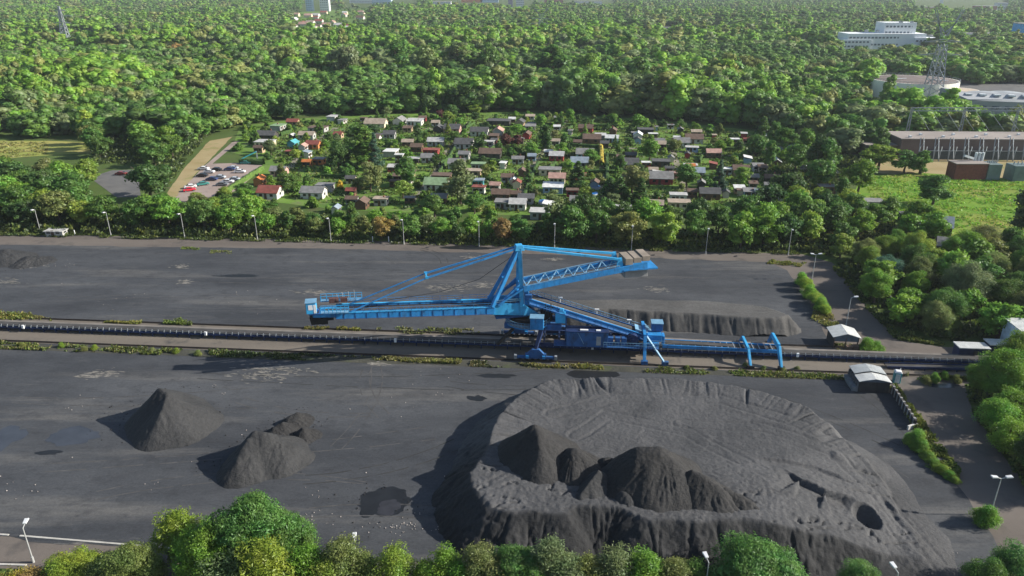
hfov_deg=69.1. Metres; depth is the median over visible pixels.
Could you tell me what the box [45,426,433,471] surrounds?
wheel tracks
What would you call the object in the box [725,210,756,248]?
broadleaf tree
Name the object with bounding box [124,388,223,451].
coal heap
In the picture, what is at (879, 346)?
bush
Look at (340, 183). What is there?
bush
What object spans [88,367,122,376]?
scraped ground
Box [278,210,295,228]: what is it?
broadleaf tree
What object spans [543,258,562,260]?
scraped ground
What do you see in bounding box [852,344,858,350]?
stored crate
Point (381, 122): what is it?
garden cabin
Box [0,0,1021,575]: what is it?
ground
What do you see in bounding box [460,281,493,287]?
scraped ground
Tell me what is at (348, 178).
garden shed
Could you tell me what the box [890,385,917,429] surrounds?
retaining wall
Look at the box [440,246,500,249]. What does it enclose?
damp ground
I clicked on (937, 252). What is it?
broadleaf tree
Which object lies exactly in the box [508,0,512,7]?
tower block
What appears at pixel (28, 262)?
coal heap
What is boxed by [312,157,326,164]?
garden cabin
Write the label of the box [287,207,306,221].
broadleaf tree
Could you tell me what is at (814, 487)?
coal stockpile
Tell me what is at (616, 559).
broadleaf tree
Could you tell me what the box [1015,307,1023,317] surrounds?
broadleaf tree
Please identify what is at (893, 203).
broadleaf tree
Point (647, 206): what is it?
broadleaf tree
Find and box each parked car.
[114,171,126,175]
[182,186,195,191]
[184,184,196,187]
[196,173,207,176]
[196,181,209,185]
[197,166,208,169]
[203,169,214,173]
[205,176,217,180]
[215,174,225,178]
[215,181,228,185]
[222,179,233,182]
[224,166,235,170]
[228,176,239,180]
[233,169,245,172]
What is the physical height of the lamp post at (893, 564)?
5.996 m
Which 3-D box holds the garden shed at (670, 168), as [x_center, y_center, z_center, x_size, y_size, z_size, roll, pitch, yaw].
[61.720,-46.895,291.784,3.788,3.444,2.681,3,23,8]
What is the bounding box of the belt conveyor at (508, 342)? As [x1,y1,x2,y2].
[0,320,992,363]
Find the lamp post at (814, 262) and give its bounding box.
[810,253,821,278]
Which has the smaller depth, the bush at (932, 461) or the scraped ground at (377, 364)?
the bush at (932, 461)
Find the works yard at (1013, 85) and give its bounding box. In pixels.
[951,78,1023,92]
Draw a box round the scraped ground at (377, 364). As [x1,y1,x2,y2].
[367,361,390,365]
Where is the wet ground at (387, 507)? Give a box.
[377,499,400,515]
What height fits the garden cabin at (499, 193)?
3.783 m
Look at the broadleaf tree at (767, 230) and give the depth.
205.32 m
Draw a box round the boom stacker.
[305,243,784,369]
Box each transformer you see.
[945,152,1002,179]
[1002,161,1023,181]
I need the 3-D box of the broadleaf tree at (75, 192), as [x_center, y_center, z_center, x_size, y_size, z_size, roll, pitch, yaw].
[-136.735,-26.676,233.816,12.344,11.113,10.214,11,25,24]
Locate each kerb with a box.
[0,563,26,565]
[19,535,415,567]
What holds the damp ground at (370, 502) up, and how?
on the coal yard at (60, 503)
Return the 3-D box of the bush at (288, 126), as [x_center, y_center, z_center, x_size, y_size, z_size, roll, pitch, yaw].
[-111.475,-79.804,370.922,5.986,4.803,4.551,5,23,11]
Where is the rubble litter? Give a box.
[0,265,952,552]
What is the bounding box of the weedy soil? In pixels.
[0,343,843,379]
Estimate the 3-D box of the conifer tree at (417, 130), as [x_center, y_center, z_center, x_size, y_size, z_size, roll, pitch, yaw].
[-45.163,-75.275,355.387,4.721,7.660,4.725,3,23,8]
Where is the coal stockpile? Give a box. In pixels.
[431,377,957,575]
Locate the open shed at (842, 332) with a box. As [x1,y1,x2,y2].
[826,324,861,347]
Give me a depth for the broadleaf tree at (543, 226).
214.81 m
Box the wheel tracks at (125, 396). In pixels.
[12,387,260,408]
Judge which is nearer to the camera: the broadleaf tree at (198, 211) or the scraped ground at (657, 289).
the scraped ground at (657, 289)
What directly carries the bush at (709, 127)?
on the allotment ground at (248, 149)
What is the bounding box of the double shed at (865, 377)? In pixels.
[844,363,891,392]
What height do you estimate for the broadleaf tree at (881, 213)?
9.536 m
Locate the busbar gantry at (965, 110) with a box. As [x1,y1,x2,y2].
[906,107,1023,131]
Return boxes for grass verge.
[21,227,807,253]
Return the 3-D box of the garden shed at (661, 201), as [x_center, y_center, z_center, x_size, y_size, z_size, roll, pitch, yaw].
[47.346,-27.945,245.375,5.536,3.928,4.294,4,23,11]
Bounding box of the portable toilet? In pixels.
[892,368,901,383]
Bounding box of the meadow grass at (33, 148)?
[0,141,48,157]
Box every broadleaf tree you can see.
[0,155,22,168]
[0,161,33,179]
[0,174,17,191]
[0,187,29,216]
[1,198,41,223]
[2,181,29,193]
[6,168,28,183]
[7,185,29,197]
[15,168,57,189]
[19,178,52,193]
[24,188,52,199]
[31,157,52,171]
[32,189,77,223]
[40,543,113,575]
[45,159,83,175]
[50,173,92,189]
[50,179,94,195]
[58,170,84,178]
[63,185,94,215]
[66,199,94,221]
[72,157,99,185]
[75,125,102,140]
[76,109,95,124]
[76,118,104,133]
[78,126,109,147]
[84,194,117,225]
[87,135,114,157]
[96,538,169,575]
[118,196,160,225]
[122,162,172,196]
[126,119,153,143]
[132,130,155,147]
[137,193,151,197]
[138,142,167,164]
[141,505,204,567]
[147,196,184,227]
[149,125,182,141]
[149,192,169,201]
[154,135,183,158]
[167,512,239,575]
[171,121,193,140]
[178,202,190,213]
[180,198,213,225]
[182,200,216,226]
[188,194,208,199]
[194,544,249,575]
[206,196,222,204]
[209,489,305,569]
[210,101,223,107]
[212,202,221,207]
[212,202,245,231]
[216,186,231,195]
[217,193,233,199]
[218,197,240,204]
[229,534,298,575]
[233,183,253,191]
[237,188,255,196]
[238,194,264,221]
[252,212,278,230]
[255,114,274,125]
[260,201,278,212]
[262,139,278,154]
[265,510,320,564]
[266,206,284,219]
[275,44,299,66]
[275,163,286,180]
[276,172,297,192]
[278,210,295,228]
[280,539,321,575]
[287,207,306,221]
[289,149,300,159]
[300,554,352,575]
[301,132,310,141]
[302,44,332,72]
[305,212,323,223]
[305,217,325,230]
[313,531,374,575]
[314,122,323,136]
[325,43,358,70]
[325,132,333,141]
[327,209,345,220]
[329,140,347,169]
[330,217,346,235]
[333,133,341,142]
[341,146,351,162]
[344,201,358,229]
[345,124,384,162]
[348,550,381,575]
[355,161,383,191]
[357,215,371,233]
[365,124,379,132]
[366,209,383,222]
[369,539,418,575]
[371,216,395,239]
[380,107,391,116]
[386,39,408,64]
[386,210,408,224]
[389,214,401,230]
[392,180,413,198]
[394,155,415,181]
[398,215,420,235]
[416,44,442,68]
[418,207,430,220]
[418,214,436,230]
[422,131,428,142]
[423,193,446,216]
[426,540,466,575]
[428,216,451,236]
[431,153,440,166]
[436,109,443,117]
[441,177,451,196]
[442,42,471,64]
[442,110,453,119]
[444,104,458,112]
[445,158,475,203]
[446,131,462,140]
[446,210,456,225]
[450,223,465,240]
[455,117,465,124]
[456,539,499,575]
[457,214,481,233]
[460,193,487,213]
[468,104,481,113]
[470,112,480,119]
[470,137,487,151]
[476,45,502,64]
[477,554,517,575]
[478,221,493,239]
[480,164,490,177]
[484,209,497,226]
[491,217,513,241]
[491,541,546,575]
[500,133,513,144]
[505,127,511,135]
[508,214,522,220]
[510,124,525,133]
[510,219,535,238]
[512,135,522,145]
[524,141,540,153]
[528,532,579,575]
[534,44,570,70]
[534,114,545,125]
[537,213,556,236]
[538,124,551,148]
[543,197,566,226]
[544,189,560,200]
[549,551,589,575]
[551,130,560,137]
[555,142,570,153]
[555,205,590,240]
[563,159,574,170]
[564,109,574,117]
[567,193,603,220]
[575,52,598,69]
[576,550,606,575]
[578,208,610,242]
[579,186,594,196]
[582,148,599,160]
[588,540,635,575]
[592,197,617,219]
[600,193,619,203]
[605,177,616,184]
[607,113,617,120]
[607,211,649,240]
[609,199,634,223]
[612,154,626,173]
[615,140,622,152]
[615,164,649,193]
[625,543,667,575]
[626,73,643,89]
[626,163,645,172]
[632,114,648,125]
[632,197,663,230]
[639,139,660,159]
[649,211,683,241]
[659,556,694,575]
[662,205,683,221]
[668,139,681,151]
[675,162,699,187]
[680,197,715,220]
[683,209,711,243]
[690,123,701,128]
[704,530,809,575]
[706,203,734,234]
[715,123,724,135]
[716,140,726,148]
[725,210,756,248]
[731,195,759,215]
[734,167,753,180]
[735,140,743,150]
[737,54,764,66]
[744,134,768,154]
[746,201,780,236]
[749,214,784,244]
[754,183,788,205]
[756,116,769,137]
[761,140,779,165]
[766,171,807,190]
[768,121,780,140]
[769,128,800,151]
[773,201,796,218]
[775,212,805,242]
[776,148,789,159]
[783,184,811,198]
[783,189,811,211]
[785,144,808,171]
[787,196,833,226]
[797,128,815,149]
[797,276,813,290]
[799,209,825,238]
[800,199,825,209]
[804,158,835,183]
[805,133,827,171]
[806,292,826,303]
[811,187,825,199]
[812,188,844,207]
[816,137,842,170]
[819,304,831,313]
[822,202,849,230]
[826,196,853,221]
[826,221,858,243]
[829,233,855,257]
[834,176,850,196]
[836,558,881,575]
[837,188,864,203]
[840,158,878,191]
[842,192,869,215]
[844,208,878,234]
[852,237,880,261]
[853,245,880,269]
[858,267,893,302]
[859,143,899,169]
[862,259,904,287]
[864,202,890,222]
[866,254,904,277]
[875,196,901,219]
[875,234,899,255]
[885,293,922,324]
[887,228,906,249]
[889,149,923,172]
[897,200,938,221]
[897,213,928,235]
[897,287,931,308]
[898,243,936,269]
[900,230,935,253]
[901,270,932,294]
[903,255,939,281]
[916,150,933,173]
[916,174,955,204]
[917,209,951,239]
[918,299,955,330]
[921,286,970,322]
[926,247,947,271]
[936,248,971,275]
[936,258,996,297]
[941,236,964,251]
[944,228,986,242]
[955,287,986,316]
[958,236,1002,261]
[959,555,1018,575]
[964,363,986,390]
[969,224,1003,240]
[970,397,1023,432]
[971,346,1023,395]
[974,254,1005,285]
[975,301,1023,338]
[985,537,1023,575]
[986,250,1012,278]
[986,415,1023,454]
[987,237,1011,258]
[987,278,1023,304]
[988,384,1023,422]
[996,328,1023,360]
[998,226,1023,245]
[1002,234,1023,257]
[1003,270,1023,285]
[1006,189,1023,229]
[1008,248,1023,268]
[1008,289,1023,306]
[1011,430,1023,465]
[1013,256,1023,272]
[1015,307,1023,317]
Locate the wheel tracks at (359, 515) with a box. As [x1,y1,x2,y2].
[289,504,432,518]
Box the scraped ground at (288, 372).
[229,364,317,374]
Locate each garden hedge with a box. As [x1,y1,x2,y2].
[215,166,264,196]
[238,158,264,164]
[280,129,291,135]
[320,173,354,178]
[324,128,344,135]
[427,161,445,191]
[440,152,457,164]
[448,121,470,155]
[471,156,509,165]
[480,125,507,128]
[523,161,538,192]
[560,142,598,148]
[570,169,614,173]
[581,123,616,126]
[598,153,619,156]
[599,144,603,163]
[605,153,609,196]
[698,146,740,149]
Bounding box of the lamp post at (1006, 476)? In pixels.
[990,475,1013,506]
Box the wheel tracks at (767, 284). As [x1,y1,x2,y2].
[721,274,836,289]
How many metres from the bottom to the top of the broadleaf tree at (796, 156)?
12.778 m
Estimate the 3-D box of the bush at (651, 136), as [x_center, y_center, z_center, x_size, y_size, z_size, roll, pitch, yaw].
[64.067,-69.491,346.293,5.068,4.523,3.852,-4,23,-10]
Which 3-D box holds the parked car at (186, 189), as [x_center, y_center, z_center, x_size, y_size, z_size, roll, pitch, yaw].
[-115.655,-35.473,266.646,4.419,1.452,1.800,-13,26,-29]
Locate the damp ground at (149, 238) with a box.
[123,237,172,239]
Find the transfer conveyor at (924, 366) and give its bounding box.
[884,362,1003,371]
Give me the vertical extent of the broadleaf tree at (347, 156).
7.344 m
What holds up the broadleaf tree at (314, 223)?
on the grass verge
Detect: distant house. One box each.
[298,22,307,26]
[304,13,312,17]
[314,19,323,23]
[355,15,364,19]
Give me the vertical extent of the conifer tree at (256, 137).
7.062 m
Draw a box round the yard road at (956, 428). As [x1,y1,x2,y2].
[0,234,1023,575]
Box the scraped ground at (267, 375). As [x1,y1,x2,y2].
[229,371,296,383]
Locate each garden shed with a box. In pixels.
[289,133,295,138]
[332,130,343,137]
[338,118,347,123]
[344,175,356,183]
[345,187,357,195]
[387,164,394,171]
[388,179,401,186]
[392,173,401,178]
[401,139,414,145]
[402,125,413,131]
[403,196,415,203]
[409,156,419,163]
[430,193,447,203]
[431,120,440,126]
[488,133,499,140]
[508,117,515,122]
[515,118,525,125]
[517,193,534,204]
[525,114,534,119]
[525,123,535,130]
[542,199,553,206]
[544,149,552,155]
[567,128,572,134]
[573,139,582,143]
[600,140,608,147]
[624,150,636,157]
[634,136,641,143]
[641,161,651,167]
[648,132,657,137]
[648,167,658,170]
[650,197,663,208]
[664,164,674,170]
[667,123,674,128]
[667,154,674,162]
[677,125,683,133]
[684,151,690,158]
[685,145,698,152]
[690,129,701,133]
[697,177,705,187]
[709,160,717,169]
[722,188,729,197]
[733,184,744,193]
[736,188,742,195]
[740,132,747,137]
[742,187,754,196]
[743,154,752,163]
[747,173,759,180]
[748,180,758,187]
[751,162,763,171]
[757,164,768,172]
[763,172,779,181]
[772,157,781,165]
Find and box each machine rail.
[0,339,968,376]
[3,316,843,347]
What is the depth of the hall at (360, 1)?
2413.60 m
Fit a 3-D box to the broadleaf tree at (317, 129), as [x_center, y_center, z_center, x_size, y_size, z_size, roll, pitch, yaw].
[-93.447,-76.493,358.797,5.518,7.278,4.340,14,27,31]
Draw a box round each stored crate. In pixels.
[845,345,852,349]
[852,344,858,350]
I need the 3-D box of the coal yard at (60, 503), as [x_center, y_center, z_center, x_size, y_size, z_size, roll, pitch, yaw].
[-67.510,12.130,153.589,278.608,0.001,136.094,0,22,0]
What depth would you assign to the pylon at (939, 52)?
449.55 m
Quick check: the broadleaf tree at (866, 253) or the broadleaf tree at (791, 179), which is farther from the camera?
the broadleaf tree at (791, 179)
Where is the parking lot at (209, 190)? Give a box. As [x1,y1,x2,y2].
[178,163,261,197]
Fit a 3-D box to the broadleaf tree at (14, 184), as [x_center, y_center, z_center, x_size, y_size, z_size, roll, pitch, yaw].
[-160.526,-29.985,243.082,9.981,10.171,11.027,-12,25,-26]
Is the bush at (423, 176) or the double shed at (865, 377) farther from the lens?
the bush at (423, 176)
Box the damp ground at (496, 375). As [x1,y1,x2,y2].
[477,374,516,377]
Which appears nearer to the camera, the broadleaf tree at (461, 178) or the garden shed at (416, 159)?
the broadleaf tree at (461, 178)
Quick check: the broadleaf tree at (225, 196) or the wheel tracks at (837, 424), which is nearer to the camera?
the wheel tracks at (837, 424)
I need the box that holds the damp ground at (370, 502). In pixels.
[358,486,411,517]
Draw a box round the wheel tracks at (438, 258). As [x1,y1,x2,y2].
[423,248,447,276]
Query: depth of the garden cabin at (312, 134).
352.21 m
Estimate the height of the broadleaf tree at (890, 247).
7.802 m
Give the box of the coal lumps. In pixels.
[5,261,872,560]
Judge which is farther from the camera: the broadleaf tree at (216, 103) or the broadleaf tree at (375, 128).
the broadleaf tree at (216, 103)
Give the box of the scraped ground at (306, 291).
[289,289,346,295]
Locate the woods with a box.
[0,0,1023,154]
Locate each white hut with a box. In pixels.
[952,341,990,359]
[983,338,1007,354]
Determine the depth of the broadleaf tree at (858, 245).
194.91 m
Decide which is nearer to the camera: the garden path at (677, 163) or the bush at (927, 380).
the bush at (927, 380)
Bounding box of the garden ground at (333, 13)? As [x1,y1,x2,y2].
[294,8,368,26]
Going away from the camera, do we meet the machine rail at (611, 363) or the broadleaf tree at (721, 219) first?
the machine rail at (611, 363)
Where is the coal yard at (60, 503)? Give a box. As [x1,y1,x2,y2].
[0,245,996,575]
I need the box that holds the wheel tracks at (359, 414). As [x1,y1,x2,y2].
[331,366,382,448]
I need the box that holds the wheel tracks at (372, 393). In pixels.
[359,355,389,417]
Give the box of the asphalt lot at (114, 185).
[94,170,140,196]
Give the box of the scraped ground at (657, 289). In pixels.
[637,286,669,292]
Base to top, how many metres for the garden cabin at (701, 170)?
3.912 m
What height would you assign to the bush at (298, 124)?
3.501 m
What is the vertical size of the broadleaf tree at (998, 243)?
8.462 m
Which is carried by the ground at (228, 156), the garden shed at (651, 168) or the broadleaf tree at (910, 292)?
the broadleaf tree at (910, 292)
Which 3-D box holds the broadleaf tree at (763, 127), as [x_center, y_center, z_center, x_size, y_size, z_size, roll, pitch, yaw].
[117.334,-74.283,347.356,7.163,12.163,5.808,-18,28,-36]
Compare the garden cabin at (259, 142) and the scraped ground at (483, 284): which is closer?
the scraped ground at (483, 284)
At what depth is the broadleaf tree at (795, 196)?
228.48 m
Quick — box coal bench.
[539,299,800,336]
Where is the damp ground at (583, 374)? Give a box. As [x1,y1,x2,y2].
[567,370,619,378]
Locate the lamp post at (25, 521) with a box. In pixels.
[22,518,34,562]
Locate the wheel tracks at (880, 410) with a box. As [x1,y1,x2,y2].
[844,385,924,461]
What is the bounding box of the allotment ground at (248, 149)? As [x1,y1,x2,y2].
[231,112,811,214]
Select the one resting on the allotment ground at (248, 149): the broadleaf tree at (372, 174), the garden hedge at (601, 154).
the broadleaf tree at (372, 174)
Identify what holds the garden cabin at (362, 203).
on the allotment ground at (248, 149)
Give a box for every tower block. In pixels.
[305,0,313,10]
[319,0,330,10]
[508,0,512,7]
[516,0,523,6]
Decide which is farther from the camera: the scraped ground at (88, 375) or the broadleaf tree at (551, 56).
the broadleaf tree at (551, 56)
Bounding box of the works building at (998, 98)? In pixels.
[939,87,1023,113]
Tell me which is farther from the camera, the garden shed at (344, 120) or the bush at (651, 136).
the garden shed at (344, 120)
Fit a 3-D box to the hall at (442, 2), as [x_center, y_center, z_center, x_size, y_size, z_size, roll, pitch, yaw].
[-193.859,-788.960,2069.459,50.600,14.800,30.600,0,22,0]
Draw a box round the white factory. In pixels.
[837,21,935,48]
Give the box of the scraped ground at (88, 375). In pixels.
[74,373,99,379]
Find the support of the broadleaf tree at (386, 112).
on the allotment ground at (248, 149)
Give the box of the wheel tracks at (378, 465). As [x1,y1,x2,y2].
[303,439,457,484]
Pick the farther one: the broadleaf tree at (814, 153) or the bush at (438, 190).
the broadleaf tree at (814, 153)
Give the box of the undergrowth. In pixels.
[0,113,1023,476]
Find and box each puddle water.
[0,425,28,451]
[45,425,99,445]
[930,383,960,387]
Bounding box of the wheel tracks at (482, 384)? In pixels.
[446,381,536,394]
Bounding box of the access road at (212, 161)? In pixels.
[175,141,238,204]
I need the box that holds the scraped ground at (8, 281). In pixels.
[0,278,18,283]
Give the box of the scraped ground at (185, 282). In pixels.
[177,279,193,283]
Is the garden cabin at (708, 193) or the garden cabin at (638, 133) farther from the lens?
the garden cabin at (638, 133)
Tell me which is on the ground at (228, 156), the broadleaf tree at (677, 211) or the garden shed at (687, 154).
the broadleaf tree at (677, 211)
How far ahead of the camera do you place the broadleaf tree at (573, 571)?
89.29 m
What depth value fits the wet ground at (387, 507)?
106.76 m
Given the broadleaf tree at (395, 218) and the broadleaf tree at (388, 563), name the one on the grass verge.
the broadleaf tree at (395, 218)
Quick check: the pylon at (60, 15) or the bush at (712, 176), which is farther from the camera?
the pylon at (60, 15)
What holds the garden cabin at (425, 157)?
on the allotment ground at (248, 149)
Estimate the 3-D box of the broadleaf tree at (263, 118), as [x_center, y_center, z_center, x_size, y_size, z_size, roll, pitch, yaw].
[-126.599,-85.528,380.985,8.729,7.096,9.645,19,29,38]
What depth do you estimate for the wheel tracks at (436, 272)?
192.56 m
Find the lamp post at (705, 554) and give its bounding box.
[702,551,708,575]
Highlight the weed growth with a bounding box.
[0,229,1023,575]
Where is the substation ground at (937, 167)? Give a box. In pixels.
[872,158,1023,177]
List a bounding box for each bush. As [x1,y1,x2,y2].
[8,566,36,575]
[11,564,54,575]
[57,341,65,348]
[80,346,88,351]
[80,555,114,575]
[89,344,97,350]
[171,347,179,353]
[193,349,202,355]
[231,142,243,150]
[242,133,249,141]
[262,152,272,159]
[265,175,278,184]
[282,124,293,131]
[291,181,302,191]
[295,122,302,126]
[300,118,310,125]
[302,175,313,183]
[302,181,311,185]
[303,196,318,207]
[305,165,311,171]
[315,148,324,153]
[318,166,332,175]
[321,140,330,148]
[321,162,335,170]
[324,204,331,212]
[325,119,333,125]
[336,180,343,187]
[338,163,354,171]
[342,159,357,167]
[351,178,365,189]
[379,206,386,214]
[384,138,392,146]
[392,140,398,146]
[398,122,404,129]
[400,149,408,155]
[410,556,440,575]
[411,210,418,216]
[412,180,420,187]
[418,173,428,179]
[419,190,425,197]
[433,114,442,120]
[433,187,445,192]
[439,152,446,159]
[440,554,471,575]
[448,207,461,217]
[460,128,467,136]
[467,145,475,152]
[471,204,484,211]
[472,190,484,198]
[476,155,488,163]
[479,132,488,138]
[479,205,497,217]
[484,174,492,181]
[487,178,502,187]
[488,160,496,170]
[497,143,506,153]
[503,147,516,155]
[516,150,527,158]
[519,564,547,575]
[526,127,534,133]
[527,184,534,192]
[544,111,553,118]
[559,133,571,141]
[563,171,570,179]
[566,149,575,155]
[568,117,575,122]
[575,114,583,121]
[582,117,591,123]
[583,160,594,168]
[586,172,594,178]
[596,173,605,184]
[600,115,608,122]
[602,123,609,129]
[612,118,624,125]
[624,138,635,144]
[624,146,630,152]
[626,126,634,132]
[645,134,653,140]
[652,190,662,199]
[657,119,667,126]
[658,147,667,154]
[673,183,685,191]
[674,121,683,126]
[684,556,708,575]
[702,176,713,184]
[705,124,713,131]
[706,131,714,136]
[708,560,733,575]
[709,171,717,179]
[710,137,717,144]
[724,138,735,145]
[728,131,737,137]
[729,155,739,163]
[738,177,748,186]
[739,150,750,157]
[794,272,805,283]
[799,283,819,299]
[813,296,829,310]
[859,337,879,350]
[874,340,885,350]
[901,428,927,447]
[908,437,931,453]
[918,450,934,462]
[920,376,932,385]
[924,457,941,467]
[929,372,940,383]
[932,464,950,475]
[940,370,949,380]
[941,469,959,480]
[948,477,962,484]
[950,373,961,383]
[967,503,1003,529]
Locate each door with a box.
[875,383,885,392]
[894,374,900,382]
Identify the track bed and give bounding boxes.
[0,318,987,376]
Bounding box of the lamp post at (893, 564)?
[889,561,898,575]
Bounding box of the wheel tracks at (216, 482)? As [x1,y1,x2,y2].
[95,473,365,500]
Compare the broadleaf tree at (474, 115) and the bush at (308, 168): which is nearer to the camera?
the bush at (308, 168)
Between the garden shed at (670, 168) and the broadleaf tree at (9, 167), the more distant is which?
the garden shed at (670, 168)
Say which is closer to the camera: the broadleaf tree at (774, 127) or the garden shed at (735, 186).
the garden shed at (735, 186)
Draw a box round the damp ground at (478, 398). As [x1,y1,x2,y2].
[467,395,486,400]
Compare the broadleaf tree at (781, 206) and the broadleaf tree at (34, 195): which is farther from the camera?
the broadleaf tree at (34, 195)
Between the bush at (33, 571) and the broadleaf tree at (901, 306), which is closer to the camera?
the bush at (33, 571)
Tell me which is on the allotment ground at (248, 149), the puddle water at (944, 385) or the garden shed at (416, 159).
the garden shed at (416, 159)
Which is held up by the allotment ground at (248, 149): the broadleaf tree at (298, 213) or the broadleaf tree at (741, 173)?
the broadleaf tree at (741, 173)
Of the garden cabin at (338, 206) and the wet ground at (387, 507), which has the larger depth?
the garden cabin at (338, 206)
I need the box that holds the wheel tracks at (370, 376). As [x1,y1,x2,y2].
[197,369,535,389]
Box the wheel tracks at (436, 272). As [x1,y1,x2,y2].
[335,266,540,275]
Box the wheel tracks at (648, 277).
[537,277,715,280]
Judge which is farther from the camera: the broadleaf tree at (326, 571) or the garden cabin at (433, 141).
the garden cabin at (433, 141)
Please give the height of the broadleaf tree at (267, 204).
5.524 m
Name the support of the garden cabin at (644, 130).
on the allotment ground at (248, 149)
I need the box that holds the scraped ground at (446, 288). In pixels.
[429,284,467,292]
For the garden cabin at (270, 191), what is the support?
on the allotment ground at (248, 149)
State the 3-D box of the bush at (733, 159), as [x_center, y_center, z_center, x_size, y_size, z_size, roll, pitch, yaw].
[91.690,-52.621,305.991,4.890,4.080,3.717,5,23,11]
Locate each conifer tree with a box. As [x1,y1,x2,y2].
[252,129,260,143]
[368,132,384,166]
[374,109,379,117]
[413,122,421,136]
[424,107,429,118]
[443,121,451,134]
[522,163,532,183]
[555,111,565,126]
[564,161,590,190]
[581,124,587,134]
[600,177,615,196]
[612,135,616,147]
[612,165,620,181]
[612,176,633,200]
[630,177,649,201]
[711,159,730,190]
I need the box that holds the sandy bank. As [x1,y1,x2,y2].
[167,137,230,196]
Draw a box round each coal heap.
[0,249,38,267]
[7,256,56,268]
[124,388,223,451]
[216,431,315,488]
[265,422,300,435]
[277,412,314,427]
[293,427,322,443]
[498,424,579,485]
[558,448,601,485]
[575,470,607,499]
[598,457,612,467]
[600,446,701,512]
[615,491,633,506]
[686,470,738,512]
[724,487,759,509]
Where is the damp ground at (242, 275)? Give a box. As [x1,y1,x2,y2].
[216,274,257,276]
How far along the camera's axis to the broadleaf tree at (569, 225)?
209.51 m
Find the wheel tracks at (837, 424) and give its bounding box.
[731,383,897,449]
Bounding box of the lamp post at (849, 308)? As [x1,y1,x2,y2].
[845,296,858,325]
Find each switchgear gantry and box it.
[918,138,926,151]
[932,138,941,161]
[947,138,956,161]
[962,138,971,159]
[977,138,986,160]
[992,138,1001,160]
[1007,138,1016,161]
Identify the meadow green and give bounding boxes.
[855,173,1023,235]
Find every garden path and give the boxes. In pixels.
[266,128,336,199]
[411,122,467,200]
[418,128,731,155]
[519,120,567,192]
[598,148,604,190]
[668,144,691,199]
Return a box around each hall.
[349,0,371,2]
[372,0,391,3]
[433,1,451,4]
[461,0,481,2]
[481,0,498,2]
[574,1,601,5]
[857,131,1023,159]
[972,6,996,9]
[994,2,1007,9]
[1011,23,1023,32]
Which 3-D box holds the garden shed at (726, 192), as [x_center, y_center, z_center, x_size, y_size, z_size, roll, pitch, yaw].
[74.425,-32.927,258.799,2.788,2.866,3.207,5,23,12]
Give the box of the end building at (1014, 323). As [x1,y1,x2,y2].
[1000,317,1023,340]
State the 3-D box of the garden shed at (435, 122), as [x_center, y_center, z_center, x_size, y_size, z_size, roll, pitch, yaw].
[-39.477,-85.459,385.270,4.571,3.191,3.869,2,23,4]
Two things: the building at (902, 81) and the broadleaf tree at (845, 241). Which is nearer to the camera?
the broadleaf tree at (845, 241)
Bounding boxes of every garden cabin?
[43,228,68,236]
[252,145,264,152]
[253,173,266,185]
[254,139,276,144]
[256,185,283,198]
[257,129,278,138]
[268,166,289,176]
[269,123,285,130]
[285,118,300,125]
[287,138,299,147]
[297,131,316,139]
[297,142,308,149]
[299,186,327,198]
[301,157,312,166]
[303,149,311,157]
[305,138,321,149]
[307,125,328,132]
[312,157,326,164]
[314,182,334,191]
[325,114,338,121]
[330,203,341,212]
[344,193,359,204]
[354,196,370,209]
[363,118,388,127]
[372,195,389,205]
[382,130,396,138]
[382,148,399,157]
[392,115,406,124]
[394,153,404,159]
[406,118,423,125]
[410,143,424,151]
[420,153,434,162]
[422,147,439,153]
[423,177,448,190]
[426,137,445,146]
[431,172,452,177]
[432,123,442,132]
[443,122,461,132]
[447,156,465,168]
[454,136,473,148]
[457,149,470,159]
[465,168,481,176]
[469,126,489,135]
[470,161,485,169]
[471,184,486,193]
[472,178,484,184]
[478,147,501,158]
[484,140,494,146]
[486,118,510,125]
[489,181,501,190]
[491,188,510,199]
[493,125,504,135]
[494,198,508,209]
[499,161,507,168]
[501,171,514,182]
[508,198,527,210]
[509,175,516,186]
[510,188,521,197]
[511,154,524,164]
[512,178,521,188]
[517,166,525,176]
[523,130,531,139]
[527,153,536,161]
[529,207,548,219]
[538,166,561,175]
[542,181,563,193]
[548,149,564,160]
[548,172,565,183]
[550,138,560,145]
[553,123,560,130]
[566,188,578,196]
[569,195,577,202]
[570,154,588,167]
[575,148,593,156]
[578,123,593,132]
[582,133,601,143]
[590,178,599,186]
[595,132,605,139]
[605,134,618,142]
[609,126,617,134]
[616,157,638,168]
[633,130,642,138]
[637,127,653,133]
[649,169,673,184]
[651,158,670,167]
[655,140,666,148]
[667,198,691,209]
[669,192,687,198]
[673,137,690,147]
[684,133,703,143]
[686,188,698,197]
[695,167,705,175]
[698,187,721,199]
[705,148,721,157]
[723,167,732,174]
[731,164,750,175]
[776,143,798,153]
[817,183,835,193]
[864,198,882,207]
[919,212,954,235]
[935,236,947,248]
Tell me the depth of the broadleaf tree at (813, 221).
209.63 m
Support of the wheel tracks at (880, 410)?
on the coal yard at (60, 503)
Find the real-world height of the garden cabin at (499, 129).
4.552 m
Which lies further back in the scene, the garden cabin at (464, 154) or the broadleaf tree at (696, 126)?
the broadleaf tree at (696, 126)
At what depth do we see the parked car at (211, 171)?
290.79 m
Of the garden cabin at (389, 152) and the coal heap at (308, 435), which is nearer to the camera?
the coal heap at (308, 435)
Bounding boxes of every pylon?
[52,6,69,37]
[531,8,549,23]
[921,9,965,96]
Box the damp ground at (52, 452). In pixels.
[34,450,62,454]

